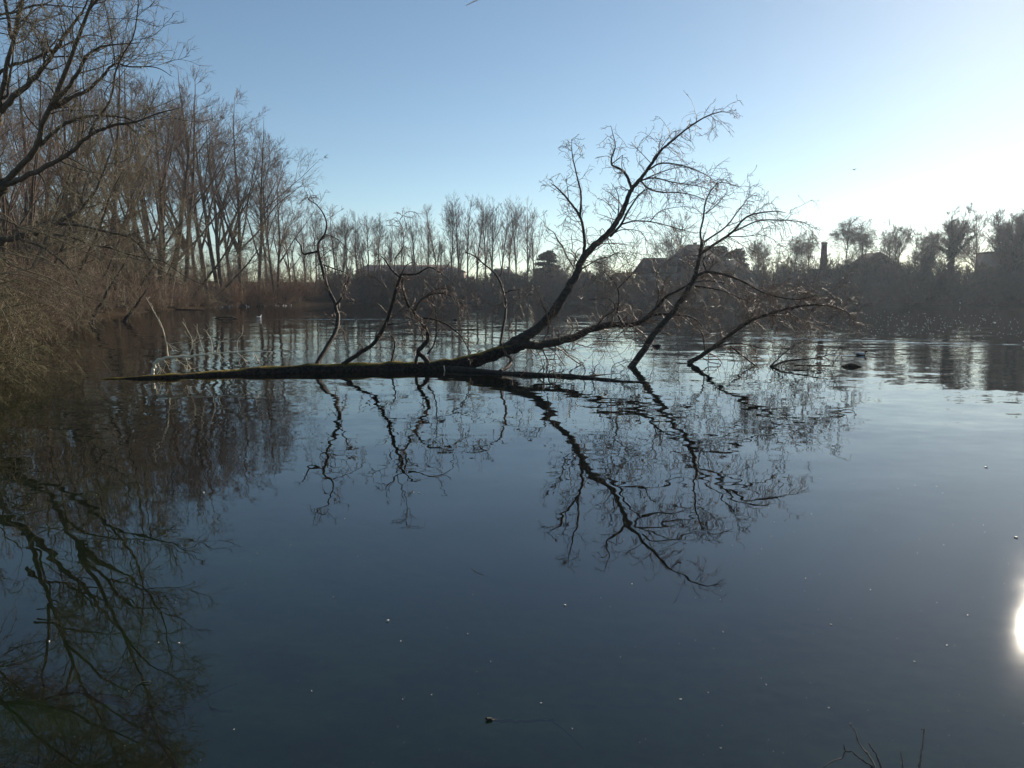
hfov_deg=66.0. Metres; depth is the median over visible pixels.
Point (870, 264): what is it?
shrub
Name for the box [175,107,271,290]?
bare tree
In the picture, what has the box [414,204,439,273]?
poplar
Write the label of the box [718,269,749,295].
shrub
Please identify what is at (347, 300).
shrub
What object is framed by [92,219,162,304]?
sapling clump
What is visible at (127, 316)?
dead trunk
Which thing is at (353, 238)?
bare tree
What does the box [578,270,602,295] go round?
shrub
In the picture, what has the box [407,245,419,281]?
young tree
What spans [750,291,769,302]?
shrub
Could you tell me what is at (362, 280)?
shrub
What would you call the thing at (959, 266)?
shrub
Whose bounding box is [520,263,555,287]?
shrub
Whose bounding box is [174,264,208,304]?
shrub
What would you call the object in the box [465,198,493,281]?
poplar
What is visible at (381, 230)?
bare tree
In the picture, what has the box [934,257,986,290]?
shrub
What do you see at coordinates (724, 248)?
conifer
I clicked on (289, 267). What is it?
bare tree
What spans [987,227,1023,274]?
bare tree
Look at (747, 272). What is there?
shrub
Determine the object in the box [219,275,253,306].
shrub
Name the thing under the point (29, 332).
shrub
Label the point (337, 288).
shrub
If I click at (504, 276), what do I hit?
shrub
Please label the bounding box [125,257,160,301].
shrub
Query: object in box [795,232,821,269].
bare tree
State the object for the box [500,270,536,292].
shrub
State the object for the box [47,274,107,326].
shrub
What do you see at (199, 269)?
sapling clump
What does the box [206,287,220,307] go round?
shrub
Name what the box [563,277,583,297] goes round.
shrub
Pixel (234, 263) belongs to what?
sapling clump
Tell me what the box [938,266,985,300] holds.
shrub
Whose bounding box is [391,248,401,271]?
young tree
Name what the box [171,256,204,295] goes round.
sapling clump
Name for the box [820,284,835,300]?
shrub
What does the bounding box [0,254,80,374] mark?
bramble bush
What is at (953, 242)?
ivy tree
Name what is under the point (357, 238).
bare tree
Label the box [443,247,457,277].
young tree
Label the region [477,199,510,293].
poplar
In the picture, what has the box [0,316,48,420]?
bramble bush
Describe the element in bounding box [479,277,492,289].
shrub
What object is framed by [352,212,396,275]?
bare tree
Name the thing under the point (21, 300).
shrub
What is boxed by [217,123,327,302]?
bare tree
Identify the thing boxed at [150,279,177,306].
shrub
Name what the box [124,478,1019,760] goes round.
surface specks
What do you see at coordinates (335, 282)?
shrub
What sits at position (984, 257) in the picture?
building
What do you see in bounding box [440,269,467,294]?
shrub
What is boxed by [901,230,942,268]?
bare tree
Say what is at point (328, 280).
shrub
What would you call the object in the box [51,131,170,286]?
leaning tree
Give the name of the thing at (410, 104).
sky
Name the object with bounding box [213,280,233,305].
shrub
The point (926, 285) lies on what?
shrub
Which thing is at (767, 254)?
bare tree
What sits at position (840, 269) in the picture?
shrub
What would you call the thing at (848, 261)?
shrub
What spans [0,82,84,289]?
bare tree
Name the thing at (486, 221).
poplar
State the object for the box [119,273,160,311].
shrub
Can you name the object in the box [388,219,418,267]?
bare tree
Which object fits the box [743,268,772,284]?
shrub
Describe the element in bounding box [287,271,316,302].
shrub
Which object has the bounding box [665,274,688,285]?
shrub
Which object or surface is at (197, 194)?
bare tree
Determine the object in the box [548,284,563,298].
shrub
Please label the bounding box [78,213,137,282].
sapling clump
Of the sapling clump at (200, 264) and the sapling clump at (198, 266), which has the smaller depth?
the sapling clump at (198, 266)
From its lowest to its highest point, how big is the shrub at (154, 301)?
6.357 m
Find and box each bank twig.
[823,723,881,767]
[918,728,924,767]
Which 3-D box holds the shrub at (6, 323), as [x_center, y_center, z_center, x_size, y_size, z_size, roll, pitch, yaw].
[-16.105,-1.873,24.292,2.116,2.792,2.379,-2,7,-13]
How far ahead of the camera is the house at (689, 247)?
205.25 m
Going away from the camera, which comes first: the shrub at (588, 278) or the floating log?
the floating log
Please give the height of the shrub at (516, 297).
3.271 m
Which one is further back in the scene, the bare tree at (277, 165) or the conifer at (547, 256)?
the conifer at (547, 256)
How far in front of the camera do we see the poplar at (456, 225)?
228.16 m
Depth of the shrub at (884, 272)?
172.03 m
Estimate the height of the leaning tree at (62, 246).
14.086 m
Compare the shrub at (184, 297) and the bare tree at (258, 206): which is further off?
the bare tree at (258, 206)
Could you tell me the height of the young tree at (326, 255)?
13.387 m
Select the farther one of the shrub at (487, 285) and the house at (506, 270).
the house at (506, 270)
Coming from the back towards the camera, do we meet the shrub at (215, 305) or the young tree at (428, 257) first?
the young tree at (428, 257)
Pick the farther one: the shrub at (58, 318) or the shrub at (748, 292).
the shrub at (748, 292)
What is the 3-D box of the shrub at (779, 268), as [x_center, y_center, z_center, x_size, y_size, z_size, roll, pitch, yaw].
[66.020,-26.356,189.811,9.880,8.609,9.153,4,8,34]
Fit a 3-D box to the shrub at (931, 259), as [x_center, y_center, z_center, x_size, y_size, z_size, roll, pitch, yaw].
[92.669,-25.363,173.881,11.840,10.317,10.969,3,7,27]
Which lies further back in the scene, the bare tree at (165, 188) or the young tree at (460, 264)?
the young tree at (460, 264)
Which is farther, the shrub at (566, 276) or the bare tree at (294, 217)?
the shrub at (566, 276)
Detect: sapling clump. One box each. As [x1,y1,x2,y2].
[0,162,65,259]
[0,167,69,285]
[0,167,103,274]
[0,175,60,285]
[0,198,54,270]
[2,161,100,258]
[8,187,120,279]
[8,203,99,270]
[18,155,130,283]
[18,193,111,262]
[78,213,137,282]
[80,222,148,301]
[86,236,135,293]
[87,204,140,287]
[88,211,157,254]
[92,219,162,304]
[103,209,165,294]
[138,206,171,270]
[139,239,202,282]
[141,217,172,273]
[152,220,201,283]
[166,243,204,289]
[169,243,212,292]
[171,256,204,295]
[180,243,212,288]
[184,247,216,275]
[189,262,210,297]
[208,249,248,293]
[213,247,237,281]
[220,248,250,281]
[221,255,250,300]
[222,250,276,294]
[229,251,252,282]
[234,260,256,297]
[238,262,262,302]
[249,250,276,289]
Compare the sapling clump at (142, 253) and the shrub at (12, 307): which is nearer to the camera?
the shrub at (12, 307)
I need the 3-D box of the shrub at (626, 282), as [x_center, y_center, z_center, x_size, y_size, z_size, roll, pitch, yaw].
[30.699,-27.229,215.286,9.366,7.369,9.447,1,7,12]
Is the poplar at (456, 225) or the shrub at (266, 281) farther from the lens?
the poplar at (456, 225)
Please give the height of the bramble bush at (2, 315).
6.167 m
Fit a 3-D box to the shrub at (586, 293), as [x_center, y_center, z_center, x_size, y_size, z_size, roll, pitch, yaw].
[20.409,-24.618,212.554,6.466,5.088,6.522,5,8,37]
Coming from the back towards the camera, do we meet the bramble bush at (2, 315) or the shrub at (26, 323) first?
the shrub at (26, 323)
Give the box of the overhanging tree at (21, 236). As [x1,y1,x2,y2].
[0,138,230,332]
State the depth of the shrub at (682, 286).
199.66 m
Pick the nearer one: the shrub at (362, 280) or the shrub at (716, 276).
the shrub at (716, 276)
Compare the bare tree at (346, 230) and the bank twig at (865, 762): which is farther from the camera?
the bare tree at (346, 230)
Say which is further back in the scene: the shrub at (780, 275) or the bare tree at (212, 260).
the shrub at (780, 275)
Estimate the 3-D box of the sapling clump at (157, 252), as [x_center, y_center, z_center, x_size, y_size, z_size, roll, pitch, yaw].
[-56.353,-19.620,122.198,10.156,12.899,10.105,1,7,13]
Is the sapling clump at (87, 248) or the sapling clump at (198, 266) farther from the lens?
the sapling clump at (198, 266)
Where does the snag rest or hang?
in the water
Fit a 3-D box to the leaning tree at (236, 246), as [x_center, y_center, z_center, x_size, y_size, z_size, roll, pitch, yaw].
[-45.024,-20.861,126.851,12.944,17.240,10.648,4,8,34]
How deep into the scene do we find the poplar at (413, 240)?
223.46 m
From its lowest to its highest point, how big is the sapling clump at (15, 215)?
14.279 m
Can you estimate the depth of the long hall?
261.18 m
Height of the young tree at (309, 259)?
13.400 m
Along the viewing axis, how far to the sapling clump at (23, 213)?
75.76 m
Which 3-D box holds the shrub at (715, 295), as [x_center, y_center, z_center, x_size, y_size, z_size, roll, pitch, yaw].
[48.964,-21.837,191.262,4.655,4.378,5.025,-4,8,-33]
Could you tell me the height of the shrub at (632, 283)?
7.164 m
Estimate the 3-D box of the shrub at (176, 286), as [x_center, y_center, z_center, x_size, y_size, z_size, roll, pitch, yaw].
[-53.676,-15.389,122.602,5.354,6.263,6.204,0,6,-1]
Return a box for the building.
[975,251,1020,289]
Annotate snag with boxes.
[214,309,236,318]
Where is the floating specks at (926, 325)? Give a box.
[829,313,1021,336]
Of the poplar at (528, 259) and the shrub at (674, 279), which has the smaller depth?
the shrub at (674, 279)
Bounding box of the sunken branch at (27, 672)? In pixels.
[9,662,236,767]
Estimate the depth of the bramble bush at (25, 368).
17.13 m
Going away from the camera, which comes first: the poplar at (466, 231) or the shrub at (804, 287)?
the shrub at (804, 287)
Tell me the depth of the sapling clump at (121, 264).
98.66 m
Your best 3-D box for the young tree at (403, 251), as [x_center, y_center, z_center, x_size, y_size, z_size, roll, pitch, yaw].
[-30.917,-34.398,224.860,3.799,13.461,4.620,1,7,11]
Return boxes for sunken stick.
[485,717,583,748]
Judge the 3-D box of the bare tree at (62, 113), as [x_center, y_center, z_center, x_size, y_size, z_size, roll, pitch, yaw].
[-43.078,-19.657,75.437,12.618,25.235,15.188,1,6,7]
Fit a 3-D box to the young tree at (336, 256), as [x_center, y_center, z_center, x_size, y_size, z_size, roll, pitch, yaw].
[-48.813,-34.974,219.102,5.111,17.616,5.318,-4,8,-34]
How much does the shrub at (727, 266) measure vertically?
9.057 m
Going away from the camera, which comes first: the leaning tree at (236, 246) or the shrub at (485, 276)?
the leaning tree at (236, 246)
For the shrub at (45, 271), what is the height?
4.902 m
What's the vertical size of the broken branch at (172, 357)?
1.979 m
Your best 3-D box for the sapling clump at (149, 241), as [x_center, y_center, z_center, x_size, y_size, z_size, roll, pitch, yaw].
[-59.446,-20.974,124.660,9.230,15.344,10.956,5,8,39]
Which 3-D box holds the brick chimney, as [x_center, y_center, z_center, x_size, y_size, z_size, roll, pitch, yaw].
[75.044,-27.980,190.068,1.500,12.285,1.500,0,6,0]
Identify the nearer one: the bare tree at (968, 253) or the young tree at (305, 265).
the bare tree at (968, 253)
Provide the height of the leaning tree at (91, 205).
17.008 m
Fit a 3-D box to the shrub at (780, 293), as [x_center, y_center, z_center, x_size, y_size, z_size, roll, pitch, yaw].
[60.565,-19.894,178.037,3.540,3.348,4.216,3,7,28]
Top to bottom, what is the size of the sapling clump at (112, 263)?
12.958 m
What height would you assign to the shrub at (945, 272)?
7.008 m
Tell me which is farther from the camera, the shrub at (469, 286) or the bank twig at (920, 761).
the shrub at (469, 286)
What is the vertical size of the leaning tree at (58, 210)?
14.584 m
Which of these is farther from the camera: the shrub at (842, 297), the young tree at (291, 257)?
the young tree at (291, 257)
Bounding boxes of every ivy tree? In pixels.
[921,202,991,273]
[980,207,1023,282]
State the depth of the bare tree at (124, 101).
109.33 m
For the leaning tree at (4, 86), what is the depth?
41.31 m
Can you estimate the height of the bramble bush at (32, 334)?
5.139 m
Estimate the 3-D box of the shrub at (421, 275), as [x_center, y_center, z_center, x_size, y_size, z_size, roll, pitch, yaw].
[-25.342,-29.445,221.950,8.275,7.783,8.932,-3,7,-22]
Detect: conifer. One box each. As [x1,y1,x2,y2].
[532,250,559,282]
[712,246,729,258]
[725,248,750,268]
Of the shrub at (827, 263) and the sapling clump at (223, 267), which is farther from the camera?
the shrub at (827, 263)
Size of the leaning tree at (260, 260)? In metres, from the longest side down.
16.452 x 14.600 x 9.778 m
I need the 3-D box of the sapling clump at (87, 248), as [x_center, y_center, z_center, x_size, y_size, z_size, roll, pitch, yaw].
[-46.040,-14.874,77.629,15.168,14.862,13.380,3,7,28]
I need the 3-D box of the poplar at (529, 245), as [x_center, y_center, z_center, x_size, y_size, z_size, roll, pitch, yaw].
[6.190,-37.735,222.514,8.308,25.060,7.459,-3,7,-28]
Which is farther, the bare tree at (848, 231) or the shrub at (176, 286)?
the bare tree at (848, 231)
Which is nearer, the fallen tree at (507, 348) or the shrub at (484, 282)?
the fallen tree at (507, 348)
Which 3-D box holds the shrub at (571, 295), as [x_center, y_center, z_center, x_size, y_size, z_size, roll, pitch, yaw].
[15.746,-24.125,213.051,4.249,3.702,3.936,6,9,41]
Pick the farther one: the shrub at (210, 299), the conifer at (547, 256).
the conifer at (547, 256)
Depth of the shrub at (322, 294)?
184.34 m
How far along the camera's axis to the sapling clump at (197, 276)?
143.56 m
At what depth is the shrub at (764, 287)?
182.31 m
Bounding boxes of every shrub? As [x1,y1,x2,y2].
[0,230,72,313]
[0,258,82,341]
[0,259,18,333]
[0,278,27,333]
[0,279,40,341]
[0,279,43,346]
[0,290,52,375]
[0,301,24,354]
[1,275,55,317]
[3,249,79,302]
[14,272,89,339]
[19,245,101,311]
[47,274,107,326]
[48,245,105,314]
[96,271,126,313]
[109,279,147,313]
[110,269,150,313]
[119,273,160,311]
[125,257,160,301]
[135,266,171,310]
[148,273,183,310]
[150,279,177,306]
[156,275,186,302]
[167,280,192,308]
[168,272,202,300]
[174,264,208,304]
[177,286,193,306]
[187,278,211,306]
[195,282,216,307]
[206,280,234,306]
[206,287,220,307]
[208,275,232,304]
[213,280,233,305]
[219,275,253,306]
[241,278,273,306]
[252,270,286,305]
[253,260,295,296]
[267,268,301,303]
[269,260,311,295]
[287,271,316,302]
[291,263,320,295]
[299,270,324,300]
[308,271,336,296]
[315,273,338,299]
[318,268,352,279]
[318,275,341,298]
[319,276,348,299]
[329,264,364,285]
[329,275,362,289]
[331,285,353,302]
[332,289,344,302]
[335,281,360,301]
[336,272,374,291]
[344,294,351,302]
[353,272,376,291]
[379,266,404,285]
[384,288,402,299]
[395,267,414,283]
[408,268,436,287]
[427,285,446,298]
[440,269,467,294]
[444,285,460,300]
[456,275,486,295]
[459,274,484,295]
[472,279,494,296]
[475,271,502,293]
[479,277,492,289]
[487,269,514,295]
[492,283,512,296]
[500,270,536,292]
[508,265,537,289]
[510,290,522,301]
[513,283,529,300]
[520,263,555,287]
[529,274,549,288]
[544,270,571,285]
[547,293,557,302]
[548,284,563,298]
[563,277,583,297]
[568,292,580,299]
[575,284,601,300]
[578,269,605,285]
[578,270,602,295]
[593,266,617,286]
[609,272,633,295]
[610,265,631,294]
[623,272,637,288]
[655,280,680,298]
[663,288,677,301]
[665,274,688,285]
[672,278,694,297]
[684,279,717,298]
[690,256,734,280]
[691,289,702,301]
[693,289,706,301]
[700,265,736,287]
[705,289,722,301]
[709,275,734,298]
[712,258,740,276]
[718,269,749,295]
[729,261,768,276]
[732,267,758,290]
[737,285,758,299]
[740,272,773,293]
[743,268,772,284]
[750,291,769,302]
[751,277,777,300]
[752,264,773,281]
[765,269,798,287]
[767,279,794,302]
[770,256,807,280]
[775,289,787,302]
[778,269,807,295]
[790,278,820,301]
[793,252,856,283]
[793,265,826,290]
[801,280,824,296]
[809,293,826,302]
[817,262,853,291]
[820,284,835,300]
[821,275,842,298]
[831,253,873,289]
[834,289,853,304]
[836,282,860,301]
[842,260,883,291]
[849,256,896,290]
[863,257,908,291]
[883,260,919,285]
[889,258,936,291]
[909,245,960,281]
[914,268,954,299]
[923,262,960,290]
[932,261,976,280]
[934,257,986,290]
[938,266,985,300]
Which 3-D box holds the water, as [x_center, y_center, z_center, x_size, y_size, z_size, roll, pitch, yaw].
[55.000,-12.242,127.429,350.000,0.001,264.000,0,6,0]
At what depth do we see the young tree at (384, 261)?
221.65 m
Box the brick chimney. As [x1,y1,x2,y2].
[820,242,827,269]
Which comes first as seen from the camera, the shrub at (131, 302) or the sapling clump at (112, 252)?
the shrub at (131, 302)
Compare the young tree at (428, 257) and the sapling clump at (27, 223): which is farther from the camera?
the young tree at (428, 257)
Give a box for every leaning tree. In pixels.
[0,0,137,126]
[0,0,226,210]
[2,113,116,278]
[18,125,128,292]
[39,165,106,308]
[45,134,112,271]
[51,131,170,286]
[87,172,158,300]
[124,194,209,307]
[151,188,206,305]
[189,204,271,303]
[210,221,293,301]
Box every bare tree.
[0,39,74,267]
[0,39,136,279]
[0,55,137,262]
[0,68,168,270]
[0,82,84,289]
[6,22,178,307]
[43,67,244,305]
[70,59,224,282]
[104,83,223,265]
[110,64,267,303]
[120,72,251,303]
[131,109,239,266]
[165,78,282,288]
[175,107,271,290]
[186,86,309,302]
[216,168,294,276]
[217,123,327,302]
[244,152,325,302]
[270,200,316,293]
[271,218,304,264]
[295,211,312,282]
[302,221,341,269]
[306,206,326,282]
[320,216,363,270]
[321,202,346,272]
[336,212,356,269]
[341,209,363,274]
[350,216,368,272]
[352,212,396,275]
[369,213,388,268]
[380,218,397,267]
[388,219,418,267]
[541,248,580,277]
[591,250,618,278]
[645,211,711,259]
[742,232,787,271]
[769,250,794,274]
[784,233,809,277]
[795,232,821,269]
[825,215,875,272]
[848,218,889,268]
[864,218,919,270]
[897,225,945,265]
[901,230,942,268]
[941,213,994,270]
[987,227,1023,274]
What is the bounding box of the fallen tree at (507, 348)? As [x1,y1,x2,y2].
[103,90,877,414]
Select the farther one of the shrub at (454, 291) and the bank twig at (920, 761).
the shrub at (454, 291)
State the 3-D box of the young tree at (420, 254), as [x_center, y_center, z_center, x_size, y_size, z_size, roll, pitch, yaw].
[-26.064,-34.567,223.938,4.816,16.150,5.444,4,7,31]
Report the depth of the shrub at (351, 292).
185.85 m
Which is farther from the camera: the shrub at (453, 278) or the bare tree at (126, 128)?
the shrub at (453, 278)
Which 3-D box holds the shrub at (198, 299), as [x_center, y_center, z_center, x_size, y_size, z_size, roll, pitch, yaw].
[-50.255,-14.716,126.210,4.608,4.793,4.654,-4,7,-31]
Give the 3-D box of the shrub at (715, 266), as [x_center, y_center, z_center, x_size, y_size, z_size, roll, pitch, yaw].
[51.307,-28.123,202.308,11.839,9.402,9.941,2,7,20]
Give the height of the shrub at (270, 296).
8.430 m
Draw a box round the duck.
[855,350,867,354]
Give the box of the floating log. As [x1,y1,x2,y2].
[840,363,861,366]
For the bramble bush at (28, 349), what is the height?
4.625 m
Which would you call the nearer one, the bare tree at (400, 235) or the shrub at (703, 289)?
the shrub at (703, 289)
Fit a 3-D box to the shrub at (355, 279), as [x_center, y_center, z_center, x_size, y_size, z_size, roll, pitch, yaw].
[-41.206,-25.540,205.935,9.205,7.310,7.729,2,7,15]
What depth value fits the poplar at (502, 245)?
229.03 m
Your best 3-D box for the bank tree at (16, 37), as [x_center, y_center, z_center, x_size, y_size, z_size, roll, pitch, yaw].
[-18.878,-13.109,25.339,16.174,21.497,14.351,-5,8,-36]
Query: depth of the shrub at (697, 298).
193.06 m
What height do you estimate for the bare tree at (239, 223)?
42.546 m
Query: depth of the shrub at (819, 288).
175.82 m
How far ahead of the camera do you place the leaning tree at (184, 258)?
110.80 m
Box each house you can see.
[489,268,513,292]
[633,242,749,296]
[854,250,902,272]
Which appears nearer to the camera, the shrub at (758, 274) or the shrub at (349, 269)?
the shrub at (758, 274)
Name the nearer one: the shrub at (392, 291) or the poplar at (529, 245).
the shrub at (392, 291)
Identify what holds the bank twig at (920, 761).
on the water
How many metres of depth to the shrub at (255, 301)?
147.74 m
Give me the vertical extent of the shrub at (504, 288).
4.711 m
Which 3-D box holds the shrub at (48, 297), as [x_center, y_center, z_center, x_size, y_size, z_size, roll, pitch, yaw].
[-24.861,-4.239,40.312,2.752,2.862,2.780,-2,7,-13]
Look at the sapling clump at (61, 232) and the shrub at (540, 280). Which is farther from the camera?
the shrub at (540, 280)
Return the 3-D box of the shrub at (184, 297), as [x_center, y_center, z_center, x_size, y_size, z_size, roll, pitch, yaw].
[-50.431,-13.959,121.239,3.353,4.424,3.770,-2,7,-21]
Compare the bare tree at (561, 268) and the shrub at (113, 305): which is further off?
the bare tree at (561, 268)
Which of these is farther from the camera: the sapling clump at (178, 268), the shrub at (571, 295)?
the shrub at (571, 295)
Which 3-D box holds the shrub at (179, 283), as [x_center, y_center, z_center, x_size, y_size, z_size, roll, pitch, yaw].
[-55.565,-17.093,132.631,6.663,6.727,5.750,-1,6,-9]
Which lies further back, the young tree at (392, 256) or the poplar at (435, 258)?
the poplar at (435, 258)
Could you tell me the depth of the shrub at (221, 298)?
137.22 m
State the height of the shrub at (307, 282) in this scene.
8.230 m
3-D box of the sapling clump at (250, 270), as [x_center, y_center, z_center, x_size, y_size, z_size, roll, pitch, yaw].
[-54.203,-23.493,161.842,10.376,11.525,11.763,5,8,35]
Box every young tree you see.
[288,248,299,280]
[296,237,314,288]
[307,248,314,280]
[320,243,332,265]
[326,229,343,275]
[338,250,347,272]
[344,247,355,272]
[354,250,364,278]
[356,239,368,274]
[368,231,380,273]
[377,239,392,284]
[378,233,395,272]
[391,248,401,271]
[398,241,407,269]
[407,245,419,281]
[412,236,426,274]
[423,244,436,291]
[433,237,445,277]
[440,246,453,295]
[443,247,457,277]
[452,235,470,277]
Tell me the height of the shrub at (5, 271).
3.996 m
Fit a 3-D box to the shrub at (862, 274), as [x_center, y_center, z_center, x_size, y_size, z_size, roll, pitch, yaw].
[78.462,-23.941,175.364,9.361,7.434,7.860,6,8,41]
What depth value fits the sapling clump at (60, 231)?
76.21 m
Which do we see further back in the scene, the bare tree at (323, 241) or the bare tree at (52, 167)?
the bare tree at (323, 241)
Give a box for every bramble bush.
[0,236,60,341]
[0,249,64,382]
[0,250,112,388]
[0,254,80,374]
[0,264,85,390]
[0,267,22,357]
[0,271,78,368]
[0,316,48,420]
[2,257,99,353]
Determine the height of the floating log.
0.141 m
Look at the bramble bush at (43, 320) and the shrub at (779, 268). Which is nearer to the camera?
the bramble bush at (43, 320)
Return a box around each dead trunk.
[88,255,129,323]
[121,286,148,321]
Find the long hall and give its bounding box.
[354,265,466,281]
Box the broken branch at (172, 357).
[146,297,269,373]
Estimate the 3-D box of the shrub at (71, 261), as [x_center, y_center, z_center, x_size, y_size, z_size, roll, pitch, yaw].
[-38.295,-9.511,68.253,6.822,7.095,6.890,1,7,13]
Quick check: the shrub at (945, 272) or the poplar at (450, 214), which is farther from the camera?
the poplar at (450, 214)
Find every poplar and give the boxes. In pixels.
[400,213,423,271]
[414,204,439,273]
[417,203,445,276]
[433,193,465,280]
[441,189,470,268]
[459,195,478,275]
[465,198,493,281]
[469,196,501,273]
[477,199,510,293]
[488,203,518,272]
[498,202,522,278]
[499,196,534,272]
[513,196,542,277]
[519,207,548,280]
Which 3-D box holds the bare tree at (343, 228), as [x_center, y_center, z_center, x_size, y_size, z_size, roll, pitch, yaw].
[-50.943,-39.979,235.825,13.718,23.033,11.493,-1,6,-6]
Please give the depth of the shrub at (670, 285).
202.33 m
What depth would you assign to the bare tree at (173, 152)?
147.85 m
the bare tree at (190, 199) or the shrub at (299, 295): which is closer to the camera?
the bare tree at (190, 199)
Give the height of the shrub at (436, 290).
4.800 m
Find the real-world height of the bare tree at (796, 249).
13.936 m
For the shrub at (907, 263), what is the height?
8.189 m
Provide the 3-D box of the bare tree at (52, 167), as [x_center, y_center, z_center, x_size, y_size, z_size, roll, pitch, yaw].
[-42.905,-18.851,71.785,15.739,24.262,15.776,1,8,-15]
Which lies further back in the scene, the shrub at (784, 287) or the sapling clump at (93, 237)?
the shrub at (784, 287)
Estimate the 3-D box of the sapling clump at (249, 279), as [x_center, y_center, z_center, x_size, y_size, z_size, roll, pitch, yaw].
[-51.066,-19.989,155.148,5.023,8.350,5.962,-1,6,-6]
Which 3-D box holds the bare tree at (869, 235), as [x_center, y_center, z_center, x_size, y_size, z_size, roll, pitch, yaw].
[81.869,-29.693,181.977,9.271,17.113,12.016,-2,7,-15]
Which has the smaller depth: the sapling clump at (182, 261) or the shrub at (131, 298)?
the shrub at (131, 298)
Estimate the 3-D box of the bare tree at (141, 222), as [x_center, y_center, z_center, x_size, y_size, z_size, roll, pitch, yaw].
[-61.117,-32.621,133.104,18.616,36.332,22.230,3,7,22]
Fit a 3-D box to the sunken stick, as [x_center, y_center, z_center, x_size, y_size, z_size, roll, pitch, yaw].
[0.124,1.612,3.736,0.478,0.070,0.165,2,7,18]
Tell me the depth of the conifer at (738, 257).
220.16 m
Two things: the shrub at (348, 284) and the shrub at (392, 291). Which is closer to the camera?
the shrub at (348, 284)
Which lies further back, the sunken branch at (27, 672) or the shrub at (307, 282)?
the shrub at (307, 282)
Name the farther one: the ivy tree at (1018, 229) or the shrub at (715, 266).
the shrub at (715, 266)
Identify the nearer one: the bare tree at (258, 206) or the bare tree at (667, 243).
the bare tree at (258, 206)
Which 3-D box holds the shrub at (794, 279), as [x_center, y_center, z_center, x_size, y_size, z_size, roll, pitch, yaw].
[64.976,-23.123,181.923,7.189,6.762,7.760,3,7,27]
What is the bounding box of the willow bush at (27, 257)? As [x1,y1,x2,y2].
[0,213,131,386]
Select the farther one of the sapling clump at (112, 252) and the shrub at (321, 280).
the shrub at (321, 280)
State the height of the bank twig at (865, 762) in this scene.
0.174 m
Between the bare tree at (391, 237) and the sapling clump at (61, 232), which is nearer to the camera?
the sapling clump at (61, 232)
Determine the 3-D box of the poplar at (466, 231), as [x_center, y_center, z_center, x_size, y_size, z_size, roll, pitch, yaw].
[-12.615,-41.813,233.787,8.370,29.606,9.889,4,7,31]
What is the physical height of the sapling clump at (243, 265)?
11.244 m
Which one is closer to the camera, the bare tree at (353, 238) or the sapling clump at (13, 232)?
the sapling clump at (13, 232)
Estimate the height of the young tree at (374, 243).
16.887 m
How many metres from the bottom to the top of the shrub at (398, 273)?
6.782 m
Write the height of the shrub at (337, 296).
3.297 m
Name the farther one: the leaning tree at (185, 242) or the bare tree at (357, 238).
the bare tree at (357, 238)
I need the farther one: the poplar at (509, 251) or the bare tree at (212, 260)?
the poplar at (509, 251)
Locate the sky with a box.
[0,0,1023,285]
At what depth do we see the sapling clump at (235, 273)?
154.47 m
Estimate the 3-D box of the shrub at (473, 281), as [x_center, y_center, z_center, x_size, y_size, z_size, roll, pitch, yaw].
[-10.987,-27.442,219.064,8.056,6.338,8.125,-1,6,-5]
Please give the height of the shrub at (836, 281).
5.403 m
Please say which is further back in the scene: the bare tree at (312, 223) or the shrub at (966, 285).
the bare tree at (312, 223)
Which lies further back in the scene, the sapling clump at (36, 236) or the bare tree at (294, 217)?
the bare tree at (294, 217)
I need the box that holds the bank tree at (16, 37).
[0,0,158,81]
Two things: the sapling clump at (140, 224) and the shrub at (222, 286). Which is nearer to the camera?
the sapling clump at (140, 224)
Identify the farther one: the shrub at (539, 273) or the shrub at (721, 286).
the shrub at (539, 273)
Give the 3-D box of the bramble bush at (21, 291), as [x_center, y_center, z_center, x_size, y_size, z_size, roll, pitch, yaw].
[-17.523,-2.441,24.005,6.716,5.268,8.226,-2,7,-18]
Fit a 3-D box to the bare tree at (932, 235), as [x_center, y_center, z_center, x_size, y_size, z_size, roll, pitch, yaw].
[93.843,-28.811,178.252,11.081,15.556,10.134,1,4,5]

